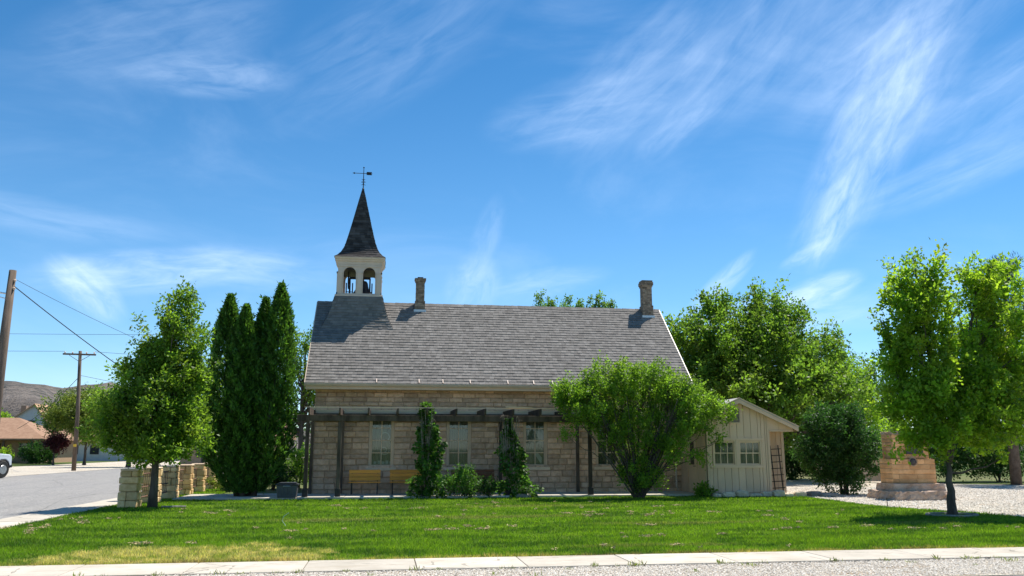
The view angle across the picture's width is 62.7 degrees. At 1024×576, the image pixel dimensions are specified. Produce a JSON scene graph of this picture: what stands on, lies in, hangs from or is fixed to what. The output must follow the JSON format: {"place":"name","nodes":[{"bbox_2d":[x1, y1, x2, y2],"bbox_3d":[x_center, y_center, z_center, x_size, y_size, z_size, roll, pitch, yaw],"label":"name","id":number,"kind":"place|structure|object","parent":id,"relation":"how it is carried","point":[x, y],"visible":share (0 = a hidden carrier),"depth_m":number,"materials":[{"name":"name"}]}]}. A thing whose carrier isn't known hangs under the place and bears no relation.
{"place":"outdoors","nodes":[
{"label":"outdoors","id":0,"kind":"place"},
{"bbox_2d":[15,404,50,424],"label":"gable house","id":1,"kind":"structure","parent":0,"point":[27,413],"depth_m":120.84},
{"bbox_2d":[0,418,81,462],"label":"ranch house","id":2,"kind":"structure","parent":0,"point":[11,434],"depth_m":95.61,"materials":[{"name":"beige brick"}]},
{"bbox_2d":[0,498,117,527],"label":"side sidewalk","id":3,"kind":"structure","parent":0,"point":[21,519],"depth_m":20.84,"materials":[{"name":"concrete"}]},
{"bbox_2d":[11,461,118,466],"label":"lawn","id":4,"kind":"structure","parent":0,"point":[21,464],"depth_m":93.09,"materials":[{"name":"green plant"}]},
{"bbox_2d":[1,408,14,417],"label":"street tree","id":5,"kind":"object","parent":4,"relation":"on","point":[4,415],"visible":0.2,"depth_m":111.66,"materials":[{"name":"green plant"}]},
{"bbox_2d":[0,444,17,459],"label":"juniper shrub","id":6,"kind":"object","parent":4,"relation":"on","point":[3,450],"visible":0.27,"depth_m":89.76,"materials":[{"name":"green plant"}]},
{"bbox_2d":[17,438,60,463],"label":"juniper shrub","id":7,"kind":"object","parent":4,"relation":"on","point":[36,453],"visible":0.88,"depth_m":88.34,"materials":[{"name":"green plant"}]},
{"bbox_2d":[30,386,111,463],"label":"street tree","id":8,"kind":"object","parent":4,"relation":"on","point":[50,430],"visible":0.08,"depth_m":91.87,"materials":[{"name":"green plant"}]},
{"bbox_2d":[59,429,179,460],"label":"white house","id":9,"kind":"structure","parent":4,"relation":"on","point":[97,454],"depth_m":110.96,"materials":[{"name":"white paint"}]},
{"bbox_2d":[90,445,98,453],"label":"window","id":10,"kind":"structure","parent":9,"relation":"in","point":[96,450],"depth_m":110.99,"materials":[{"name":"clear glass"}]},
{"bbox_2d":[5,461,179,476],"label":"gravel shoulder","id":11,"kind":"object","parent":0,"point":[32,470],"depth_m":73.54},
{"bbox_2d":[0,454,11,477],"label":"pickup truck","id":12,"kind":"object","parent":11,"relation":"on","point":[5,462],"visible":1,"depth_m":47.08,"materials":[{"name":"white paint"}]},
{"bbox_2d":[0,270,16,417],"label":"utility pole","id":13,"kind":"object","parent":11,"relation":"on","point":[6,318],"visible":1,"depth_m":49.99,"materials":[{"name":"brown wood"}]},
{"bbox_2d":[15,287,114,362],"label":"overhead wire","id":14,"kind":"object","parent":13,"relation":"attached to","point":[62,324],"visible":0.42,"depth_m":53.61,"materials":[{"name":"black metal"}]},
{"bbox_2d":[17,280,298,396],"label":"overhead wire","id":15,"kind":"object","parent":13,"relation":"attached to","point":[82,313],"visible":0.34,"depth_m":55.17,"materials":[{"name":"black metal"}]},
{"bbox_2d":[40,430,71,464],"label":"plum tree","id":16,"kind":"object","parent":11,"relation":"on","point":[56,443],"visible":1,"depth_m":85.16,"materials":[{"name":"purple plant"}]},
{"bbox_2d":[38,381,109,464],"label":"street tree","id":17,"kind":"object","parent":11,"relation":"on","point":[64,418],"visible":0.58,"depth_m":84.66,"materials":[{"name":"green plant"}]},
{"bbox_2d":[63,351,95,470],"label":"utility pole","id":18,"kind":"object","parent":11,"relation":"on","point":[76,432],"visible":0.98,"depth_m":63.41,"materials":[{"name":"brown wood"}]},
{"bbox_2d":[17,379,76,428],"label":"overhead wire","id":19,"kind":"object","parent":18,"relation":"attached to","point":[49,405],"visible":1,"depth_m":70.57,"materials":[{"name":"black metal"}]},
{"bbox_2d":[80,377,130,466],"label":"street tree","id":20,"kind":"object","parent":11,"relation":"on","point":[88,408],"visible":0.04,"depth_m":75.01,"materials":[{"name":"green plant"}]},
{"bbox_2d":[172,493,301,499],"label":"side path","id":21,"kind":"structure","parent":0,"point":[229,496],"depth_m":27.24,"materials":[{"name":"concrete"}]},
{"bbox_2d":[198,279,301,495],"bbox_3d":[-8.966,3.402,28.698,3.342,7.561,2.442,-4,-11,19],"label":"arborvitae","id":22,"kind":"object","parent":21,"relation":"on","point":[256,400],"visible":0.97,"depth_m":28.26,"materials":[{"name":"green plant"}]},
{"bbox_2d":[275,482,299,497],"bbox_3d":[-7.291,6.554,27.268,0.720,0.480,0.592,2,-11,-8],"label":"storage bin","id":23,"kind":"object","parent":21,"relation":"on","point":[287,489],"visible":1,"depth_m":27.05,"materials":[{"name":"grey plastic"}]},
{"bbox_2d":[180,426,295,463],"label":"brown roof house","id":24,"kind":"structure","parent":0,"point":[194,458],"depth_m":79.34,"materials":[{"name":"beige brick"}]},
{"bbox_2d":[270,457,308,477],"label":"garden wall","id":25,"kind":"structure","parent":0,"point":[292,468],"depth_m":47.62,"materials":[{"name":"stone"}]},
{"bbox_2d":[77,313,733,334],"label":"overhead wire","id":26,"kind":"object","parent":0,"point":[144,334],"visible":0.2,"depth_m":67.32,"materials":[{"name":"black metal"}]},
{"bbox_2d":[0,547,1023,575],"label":"front sidewalk","id":27,"kind":"structure","parent":0,"point":[369,565],"depth_m":11.90,"materials":[{"name":"concrete"}]},
{"bbox_2d":[0,454,1023,575],"bbox_3d":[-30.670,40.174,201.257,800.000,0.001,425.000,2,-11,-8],"label":"road","id":28,"kind":"structure","parent":0,"point":[24,495],"depth_m":33.19,"materials":[{"name":"grey asphalt"}]},
{"bbox_2d":[0,487,1023,565],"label":"lawn","id":29,"kind":"structure","parent":0,"point":[107,540],"depth_m":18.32,"materials":[{"name":"plant"}]},
{"bbox_2d":[117,468,143,507],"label":"stone pillar","id":30,"kind":"structure","parent":29,"relation":"on","point":[130,485],"depth_m":23.18,"materials":[{"name":"beige stone"}]},
{"bbox_2d":[141,473,150,497],"bbox_3d":[-10.792,5.754,24.475,0.040,0.695,1.680,2,-11,-8],"label":"fence rail","id":31,"kind":"object","parent":30,"relation":"attached to","point":[146,486],"visible":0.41,"depth_m":24.84,"materials":[{"name":"paint"}]},
{"bbox_2d":[73,275,227,507],"bbox_3d":[-10.034,2.868,23.628,3.502,6.655,3.224,-4,-12,21],"label":"pear tree","id":32,"kind":"object","parent":29,"relation":"on","point":[149,415],"visible":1,"depth_m":23.17,"materials":[{"name":"green plant"}]},
{"bbox_2d":[140,467,162,502],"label":"stone pillar","id":33,"kind":"structure","parent":29,"relation":"on","point":[145,493],"depth_m":25.36,"materials":[{"name":"beige stone"}]},
{"bbox_2d":[161,471,168,492],"bbox_3d":[-11.117,6.163,26.612,0.040,0.695,1.680,2,-11,-8],"label":"fence rail","id":34,"kind":"object","parent":33,"relation":"attached to","point":[163,483],"visible":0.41,"depth_m":27.08,"materials":[{"name":"paint"}]},
{"bbox_2d":[161,465,179,498],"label":"stone pillar","id":35,"kind":"structure","parent":29,"relation":"on","point":[172,480],"depth_m":27.49,"materials":[{"name":"beige stone"}]},
{"bbox_2d":[161,505,185,507],"bbox_3d":[-9.269,5.988,23.010,0.647,0.062,0.139,2,-11,-13],"label":"edging piece","id":36,"kind":"object","parent":29,"relation":"on","point":[179,506],"visible":0.94,"depth_m":22.97,"materials":[{"name":"grey concrete"}]},
{"bbox_2d":[177,464,193,494],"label":"stone pillar","id":37,"kind":"structure","parent":29,"relation":"on","point":[187,477],"depth_m":29.62,"materials":[{"name":"beige stone"}]},
{"bbox_2d":[178,469,184,489],"bbox_3d":[-11.442,6.572,28.750,0.040,0.695,1.680,2,-11,-8],"label":"fence rail","id":38,"kind":"object","parent":37,"relation":"attached to","point":[181,479],"visible":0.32,"depth_m":29.27,"materials":[{"name":"paint"}]},
{"bbox_2d":[193,468,197,486],"bbox_3d":[-11.767,6.982,30.887,0.040,0.695,1.680,2,-11,-8],"label":"fence rail","id":39,"kind":"object","parent":37,"relation":"attached to","point":[195,472],"visible":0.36,"depth_m":31.38,"materials":[{"name":"paint"}]},
{"bbox_2d":[192,463,206,491],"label":"stone pillar","id":40,"kind":"structure","parent":29,"relation":"on","point":[200,480],"depth_m":31.76,"materials":[{"name":"beige stone"}]},
{"bbox_2d":[204,462,216,488],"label":"stone pillar","id":41,"kind":"structure","parent":29,"relation":"on","point":[212,476],"depth_m":33.84,"materials":[{"name":"beige stone"}]},
{"bbox_2d":[206,476,224,490],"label":"shrub","id":42,"kind":"object","parent":29,"relation":"on","point":[215,483],"visible":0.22,"depth_m":32.29,"materials":[{"name":"green plant"}]},
{"bbox_2d":[475,474,500,497],"bbox_3d":[-0.833,6.670,28.155,0.882,0.827,0.994,2,-11,-8],"label":"rose bush","id":43,"kind":"object","parent":29,"relation":"on","point":[488,488],"visible":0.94,"depth_m":27.99,"materials":[{"name":"green plant"}]},
{"bbox_2d":[0,500,1022,549],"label":"dry clippings","id":44,"kind":"object","parent":29,"relation":"on","point":[429,529],"visible":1,"depth_m":17.21,"materials":[{"name":"plant"}]},
{"bbox_2d":[515,493,530,497],"bbox_3d":[0.361,6.913,27.921,0.526,0.172,0.284,2,-11,-8],"label":"garden rock","id":45,"kind":"object","parent":29,"relation":"on","point":[523,495],"visible":0.62,"depth_m":27.80,"materials":[{"name":"grey stone"}]},
{"bbox_2d":[549,350,742,497],"bbox_3d":[4.485,4.574,28.113,6.698,4.946,2.587,2,-11,-8],"label":"lilac bush","id":46,"kind":"object","parent":29,"relation":"on","point":[678,399],"visible":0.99,"depth_m":27.72,"materials":[{"name":"green plant"}]},
{"bbox_2d":[692,480,717,496],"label":"small leafy shrub","id":47,"kind":"object","parent":29,"relation":"on","point":[701,490],"visible":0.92,"depth_m":28.39,"materials":[{"name":"green plant"}]},
{"bbox_2d":[712,493,721,496],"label":"edging rock","id":48,"kind":"object","parent":29,"relation":"on","point":[716,494],"visible":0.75,"depth_m":28.16,"materials":[{"name":"stone"}]},
{"bbox_2d":[721,492,735,496],"bbox_3d":[7.301,6.974,28.308,0.482,0.214,0.283,2,-11,-8],"label":"edging rock","id":49,"kind":"object","parent":29,"relation":"on","point":[728,494],"visible":0.73,"depth_m":28.19,"materials":[{"name":"stone"}]},
{"bbox_2d":[735,490,748,496],"bbox_3d":[7.752,6.963,28.360,0.464,0.275,0.284,2,-11,-8],"label":"edging rock","id":50,"kind":"object","parent":29,"relation":"on","point":[740,493],"visible":0.72,"depth_m":28.25,"materials":[{"name":"stone"}]},
{"bbox_2d":[864,238,1023,514],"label":"maple tree","id":51,"kind":"object","parent":29,"relation":"on","point":[945,399],"visible":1,"depth_m":20.63,"materials":[{"name":"green plant"}]},
{"bbox_2d":[925,512,978,516],"bbox_3d":[10.670,5.497,20.368,1.265,0.061,0.968,2,-11,-8],"label":"tree ring","id":52,"kind":"object","parent":29,"relation":"on","point":[941,513],"visible":0.69,"depth_m":20.27,"materials":[{"name":"grey concrete"}]},
{"bbox_2d":[0,0,1023,428],"label":"sky","id":53,"kind":"structure","parent":0,"point":[513,150],"materials":[{"name":"blue"}]},
{"bbox_2d":[1,381,1023,451],"bbox_3d":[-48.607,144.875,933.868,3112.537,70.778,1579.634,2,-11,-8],"label":"hills","id":54,"kind":"structure","parent":0,"point":[17,395],"depth_m":708.62,"materials":[{"name":"brown soil"}]},
{"bbox_2d":[9,452,1023,575],"bbox_3d":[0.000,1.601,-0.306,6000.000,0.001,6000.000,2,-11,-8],"label":"ground","id":55,"kind":"structure","parent":0,"point":[267,490],"depth_m":35.12,"materials":[{"name":"green plant"}]},
{"bbox_2d":[185,356,223,462],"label":"street tree","id":56,"kind":"object","parent":55,"relation":"on","point":[193,408],"depth_m":52.59,"materials":[{"name":"green plant"}]},
{"bbox_2d":[267,462,296,489],"bbox_3d":[-9.701,7.592,33.997,1.934,1.335,1.634,2,-11,-8],"label":"flowering shrub","id":57,"kind":"object","parent":55,"relation":"on","point":[281,472],"visible":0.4,"depth_m":33.89,"materials":[{"name":"green plant"}]},
{"bbox_2d":[274,442,312,488],"bbox_3d":[-8.973,7.459,35.320,2.325,1.963,2.151,2,-11,-8],"label":"flowering shrub","id":58,"kind":"object","parent":55,"relation":"on","point":[298,464],"visible":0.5,"depth_m":35.05,"materials":[{"name":"green plant"}]},
{"bbox_2d":[279,321,315,450],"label":"open tree","id":59,"kind":"object","parent":55,"relation":"on","point":[307,398],"visible":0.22,"depth_m":52.06,"materials":[{"name":"green plant"}]},
{"bbox_2d":[297,421,313,444],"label":"background tree","id":60,"kind":"object","parent":55,"relation":"on","point":[304,429],"depth_m":91.41,"materials":[{"name":"green plant"}]},
{"bbox_2d":[296,491,695,499],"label":"patio slab","id":61,"kind":"structure","parent":55,"relation":"on","point":[477,494],"depth_m":28.59,"materials":[{"name":"concrete"}]},
{"bbox_2d":[348,470,380,494],"bbox_3d":[-5.066,6.669,28.865,1.070,0.816,0.496,2,-11,-8],"label":"bench","id":62,"kind":"object","parent":61,"relation":"on","point":[372,476],"visible":1,"depth_m":29.07,"materials":[{"name":"brown wood"}]},
{"bbox_2d":[390,470,420,493],"bbox_3d":[-3.677,6.708,29.069,1.100,0.816,0.496,2,-11,-8],"label":"bench","id":63,"kind":"object","parent":61,"relation":"on","point":[401,474],"visible":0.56,"depth_m":29.26,"materials":[{"name":"brown wood"}]},
{"bbox_2d":[297,406,593,496],"bbox_3d":[-2.144,5.618,28.859,10.150,2.977,2.550,2,-11,-8],"label":"pergola","id":64,"kind":"object","parent":61,"relation":"on","point":[341,416],"visible":0.84,"depth_m":28.55,"materials":[{"name":"brown wood"}]},
{"bbox_2d":[405,401,450,498],"bbox_3d":[-2.765,5.376,27.929,1.583,3.253,1.088,2,-11,-8],"label":"climbing vine","id":65,"kind":"object","parent":64,"relation":"attached to","point":[428,444],"visible":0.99,"depth_m":27.78,"materials":[{"name":"green plant"}]},
{"bbox_2d":[494,414,543,497],"bbox_3d":[0.192,5.681,28.293,1.595,2.813,1.174,-9,-14,38],"label":"climbing vine","id":66,"kind":"object","parent":64,"relation":"attached to","point":[509,450],"visible":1,"depth_m":28.15,"materials":[{"name":"green plant"}]},
{"bbox_2d":[443,462,482,497],"bbox_3d":[-1.687,6.426,27.807,1.355,1.313,1.187,-3,-11,15],"label":"rose bush","id":67,"kind":"object","parent":61,"relation":"on","point":[465,483],"visible":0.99,"depth_m":27.68,"materials":[{"name":"green plant"}]},
{"bbox_2d":[451,469,494,493],"bbox_3d":[-1.358,6.773,29.409,1.530,0.816,0.496,2,-11,-8],"label":"bench","id":68,"kind":"object","parent":61,"relation":"on","point":[485,472],"visible":0.3,"depth_m":29.69,"materials":[{"name":"brown wood"}]},
{"bbox_2d":[304,167,691,493],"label":"stone church","id":69,"kind":"structure","parent":55,"relation":"on","point":[367,348],"depth_m":31.10,"materials":[{"name":"stone"}]},
{"bbox_2d":[365,421,395,470],"bbox_3d":[-4.655,5.488,29.974,1.060,2.010,0.350,2,-11,-8],"label":"window","id":70,"kind":"structure","parent":69,"relation":"in","point":[381,433],"depth_m":29.99,"materials":[{"name":"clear glass"}]},
{"bbox_2d":[444,422,471,470],"bbox_3d":[-1.935,5.565,30.373,1.060,2.010,0.350,2,-11,-8],"label":"window","id":71,"kind":"structure","parent":69,"relation":"in","point":[458,450],"depth_m":30.39,"materials":[{"name":"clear glass"}]},
{"bbox_2d":[523,422,549,469],"bbox_3d":[0.834,5.643,30.780,1.060,2.010,0.350,2,-11,-8],"label":"window","id":72,"kind":"structure","parent":69,"relation":"in","point":[534,433],"depth_m":30.81,"materials":[{"name":"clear glass"}]},
{"bbox_2d":[594,420,618,469],"bbox_3d":[3.504,5.718,31.172,1.060,2.010,0.350,2,-11,-8],"label":"window","id":73,"kind":"structure","parent":69,"relation":"in","point":[599,453],"depth_m":31.12,"materials":[{"name":"white glass"}]},
{"bbox_2d":[532,289,557,306],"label":"poplar tree","id":74,"kind":"object","parent":55,"relation":"on","point":[550,303],"visible":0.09,"depth_m":43.30,"materials":[{"name":"green plant"}]},
{"bbox_2d":[559,294,584,307],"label":"poplar tree","id":75,"kind":"object","parent":55,"relation":"on","point":[578,303],"visible":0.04,"depth_m":43.44,"materials":[{"name":"green plant"}]},
{"bbox_2d":[145,557,1023,575],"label":"gravel verge","id":76,"kind":"structure","parent":55,"relation":"on","point":[851,573],"depth_m":11.22,"materials":[{"name":"beige gravel"}]},
{"bbox_2d":[73,554,1017,575],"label":"weeds","id":77,"kind":"object","parent":76,"relation":"on","point":[635,564],"visible":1,"depth_m":11.60,"materials":[{"name":"green plant"}]},
{"bbox_2d":[786,479,1023,515],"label":"gravel drive","id":78,"kind":"structure","parent":55,"relation":"on","point":[801,483],"depth_m":29.41,"materials":[{"name":"grey gravel"}]},
{"bbox_2d":[584,289,617,307],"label":"poplar tree","id":79,"kind":"object","parent":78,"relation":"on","point":[604,304],"visible":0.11,"depth_m":43.67,"materials":[{"name":"green plant"}]},
{"bbox_2d":[674,398,798,493],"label":"garden shed","id":80,"kind":"structure","parent":78,"relation":"on","point":[742,460],"depth_m":29.18,"materials":[{"name":"paint"}]},
{"bbox_2d":[687,436,698,491],"bbox_3d":[6.481,6.297,30.047,0.064,1.970,0.840,2,-11,-8],"label":"door","id":81,"kind":"structure","parent":80,"relation":"in","point":[693,468],"depth_m":30.00,"materials":[{"name":"paint"}]},
{"bbox_2d":[712,440,736,465],"bbox_3d":[7.301,5.710,29.069,0.840,0.886,0.280,2,-11,-8],"label":"window","id":82,"kind":"structure","parent":80,"relation":"in","point":[726,457],"depth_m":29.05,"materials":[{"name":"glass"}]},
{"bbox_2d":[738,440,762,465],"bbox_3d":[8.221,5.736,29.204,0.860,0.886,0.280,2,-11,-8],"label":"window","id":83,"kind":"structure","parent":80,"relation":"in","point":[749,451],"depth_m":29.18,"materials":[{"name":"paint"}]},
{"bbox_2d":[749,493,762,496],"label":"edging rock","id":84,"kind":"object","parent":78,"relation":"on","point":[755,494],"visible":0.62,"depth_m":28.34,"materials":[{"name":"stone"}]},
{"bbox_2d":[761,491,772,496],"bbox_3d":[8.650,7.019,28.555,0.407,0.218,0.280,2,-11,-8],"label":"edging rock","id":85,"kind":"object","parent":78,"relation":"on","point":[767,493],"visible":0.67,"depth_m":28.44,"materials":[{"name":"stone"}]},
{"bbox_2d":[662,273,886,454],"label":"elm tree","id":86,"kind":"object","parent":78,"relation":"on","point":[756,362],"visible":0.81,"depth_m":41.34,"materials":[{"name":"green plant"}]},
{"bbox_2d":[770,445,784,490],"bbox_3d":[9.280,6.455,29.856,0.800,1.715,0.118,2,-11,-8],"label":"trellis","id":87,"kind":"object","parent":78,"relation":"on","point":[781,474],"visible":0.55,"depth_m":29.87,"materials":[{"name":"brown wood"}]},
{"bbox_2d":[772,490,785,496],"bbox_3d":[9.059,6.996,28.553,0.464,0.283,0.293,2,-11,-8],"label":"edging rock","id":88,"kind":"object","parent":78,"relation":"on","point":[779,493],"visible":0.66,"depth_m":28.43,"materials":[{"name":"stone"}]},
{"bbox_2d":[793,491,806,496],"bbox_3d":[9.814,7.039,28.662,0.452,0.218,0.280,2,-11,-8],"label":"edging rock","id":89,"kind":"object","parent":78,"relation":"on","point":[799,493],"visible":0.69,"depth_m":28.55,"materials":[{"name":"stone"}]},
{"bbox_2d":[783,434,824,479],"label":"hedge shrub","id":90,"kind":"object","parent":78,"relation":"on","point":[793,472],"visible":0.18,"depth_m":44.02,"materials":[{"name":"green plant"}]},
{"bbox_2d":[806,491,821,495],"bbox_3d":[10.443,7.122,29.053,0.545,0.196,0.416,2,-11,-8],"label":"grey rock","id":91,"kind":"object","parent":78,"relation":"on","point":[812,493],"visible":0.69,"depth_m":28.89,"materials":[{"name":"grey stone"}]},
{"bbox_2d":[819,492,839,496],"bbox_3d":[10.889,7.102,28.871,0.666,0.152,0.521,2,-11,-8],"label":"grey rock","id":92,"kind":"object","parent":78,"relation":"on","point":[825,494],"visible":0.91,"depth_m":28.66,"materials":[{"name":"grey stone"}]},
{"bbox_2d":[787,399,882,495],"bbox_3d":[11.787,5.800,30.218,3.354,3.652,2.776,9,-14,-38],"label":"round shrub","id":93,"kind":"object","parent":78,"relation":"on","point":[845,455],"visible":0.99,"depth_m":29.89,"materials":[{"name":"green plant"}]},
{"bbox_2d":[816,451,881,481],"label":"board fence","id":94,"kind":"object","parent":78,"relation":"on","point":[876,478],"visible":0.09,"depth_m":40.76,"materials":[{"name":"paint"}]},
{"bbox_2d":[787,486,1023,516],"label":"gravel stones","id":95,"kind":"object","parent":78,"relation":"on","point":[985,507],"visible":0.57,"depth_m":26.87,"materials":[{"name":"grey gravel"}]},
{"bbox_2d":[867,431,956,500],"bbox_3d":[12.957,5.795,27.505,2.175,2.160,1.722,2,-11,-8],"label":"stone monument","id":96,"kind":"object","parent":78,"relation":"on","point":[903,480],"visible":0.71,"depth_m":27.20,"materials":[{"name":"brown stone"}]},
{"bbox_2d":[801,470,1023,484],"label":"verge lawn","id":97,"kind":"structure","parent":0,"point":[983,480],"depth_m":44.46,"materials":[{"name":"green plant"}]},
{"bbox_2d":[798,337,907,456],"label":"elm tree","id":98,"kind":"object","parent":97,"relation":"on","point":[884,423],"visible":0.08,"depth_m":45.86,"materials":[{"name":"green plant"}]},
{"bbox_2d":[815,349,912,450],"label":"background tree","id":99,"kind":"object","parent":97,"relation":"on","point":[874,374],"visible":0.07,"depth_m":62.99,"materials":[{"name":"green plant"}]},
{"bbox_2d":[928,443,979,480],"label":"hedge shrub","id":100,"kind":"object","parent":97,"relation":"on","point":[959,460],"visible":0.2,"depth_m":40.48,"materials":[{"name":"green plant"}]},
{"bbox_2d":[954,252,1023,484],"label":"maple tree","id":101,"kind":"object","parent":97,"relation":"on","point":[1015,468],"visible":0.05,"depth_m":38.33,"materials":[{"name":"bright broad leaves"},{"name":"bark"}]},
{"bbox_2d":[961,440,1023,482],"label":"hedge shrub","id":102,"kind":"object","parent":97,"relation":"on","point":[991,469],"visible":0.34,"depth_m":41.16,"materials":[{"name":"green plant"}]}
]}

